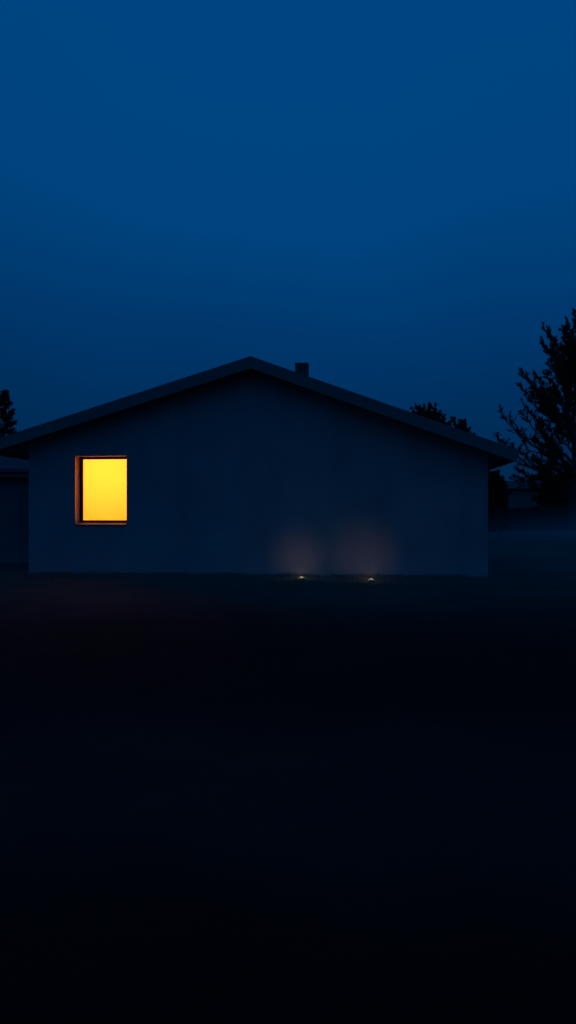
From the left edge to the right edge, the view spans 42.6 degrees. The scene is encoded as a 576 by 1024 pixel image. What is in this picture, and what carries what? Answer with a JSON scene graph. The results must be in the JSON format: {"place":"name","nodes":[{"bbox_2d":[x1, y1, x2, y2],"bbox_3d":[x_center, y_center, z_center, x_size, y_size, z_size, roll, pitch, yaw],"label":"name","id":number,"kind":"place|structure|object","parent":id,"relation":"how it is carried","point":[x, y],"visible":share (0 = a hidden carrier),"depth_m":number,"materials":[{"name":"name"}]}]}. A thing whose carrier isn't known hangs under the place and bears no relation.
{"place":"outdoors","nodes":[
{"label":"outdoors","id":0,"kind":"place"},
{"bbox_2d":[0,456,28,562],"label":"garage","id":1,"kind":"structure","parent":0,"point":[14,510],"depth_m":20.92,"materials":[{"name":"metal"}]},
{"bbox_2d":[0,356,516,576],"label":"house","id":2,"kind":"structure","parent":0,"point":[249,465],"depth_m":16.91,"materials":[{"name":"metal"}]},
{"bbox_2d":[74,455,126,524],"bbox_3d":[-4.370,-0.509,17.467,1.279,1.638,0.369,0,0,6],"label":"window","id":3,"kind":"structure","parent":2,"relation":"in","point":[100,481],"depth_m":17.64,"materials":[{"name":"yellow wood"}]},
{"bbox_2d":[0,522,575,1023],"bbox_3d":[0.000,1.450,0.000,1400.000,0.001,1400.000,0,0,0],"label":"ground","id":4,"kind":"structure","parent":0,"point":[258,804],"depth_m":3.71,"materials":[{"name":"green plant"}]},
{"bbox_2d":[0,390,17,436],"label":"spruce tree","id":5,"kind":"object","parent":4,"relation":"on","point":[4,413],"visible":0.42,"depth_m":33.89,"materials":[{"name":"green plant"}]},
{"bbox_2d":[0,570,575,590],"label":"grass","id":6,"kind":"structure","parent":4,"relation":"on","point":[287,579],"depth_m":15.51,"materials":[{"name":"green plant"}]},
{"bbox_2d":[404,402,450,424],"bbox_3d":[8.087,-2.544,43.957,3.218,8.000,3.171,0,0,34],"label":"broadleaf tree","id":7,"kind":"object","parent":4,"relation":"on","point":[429,413],"visible":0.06,"depth_m":43.30,"materials":[{"name":"green plant"}]},
{"bbox_2d":[448,416,475,434],"bbox_3d":[10.582,-2.276,46.037,2.295,7.472,2.384,0,0,0],"label":"broadleaf tree","id":8,"kind":"object","parent":4,"relation":"on","point":[461,424],"visible":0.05,"depth_m":45.70,"materials":[{"name":"green plant"}]},
{"bbox_2d":[488,469,511,531],"bbox_3d":[14.636,-0.838,54.056,3.249,4.656,3.396,0,0,21],"label":"broadleaf tree","id":9,"kind":"object","parent":4,"relation":"on","point":[498,514],"visible":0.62,"depth_m":53.27,"materials":[{"name":"green plant"}]},
{"bbox_2d":[493,308,575,530],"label":"broadleaf tree","id":10,"kind":"object","parent":4,"relation":"on","point":[563,368],"visible":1,"depth_m":55.66,"materials":[{"name":"green plant"}]},
{"bbox_2d":[0,0,575,480],"label":"sky","id":11,"kind":"structure","parent":0,"point":[377,196],"materials":[{"name":"blue"}]},
{"bbox_2d":[493,478,548,527],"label":"distant house","id":12,"kind":"structure","parent":0,"point":[521,498],"depth_m":68.08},
{"bbox_2d":[530,473,567,480],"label":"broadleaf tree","id":13,"kind":"object","parent":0,"point":[536,477],"visible":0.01,"depth_m":87.86,"materials":[{"name":"green plant"}]},
{"bbox_2d":[531,480,567,528],"bbox_3d":[23.617,-0.810,64.101,4.219,4.534,4.227,0,0,-39],"label":"broadleaf tree","id":14,"kind":"object","parent":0,"point":[547,499],"visible":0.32,"depth_m":63.50,"materials":[{"name":"green plant"}]}
]}

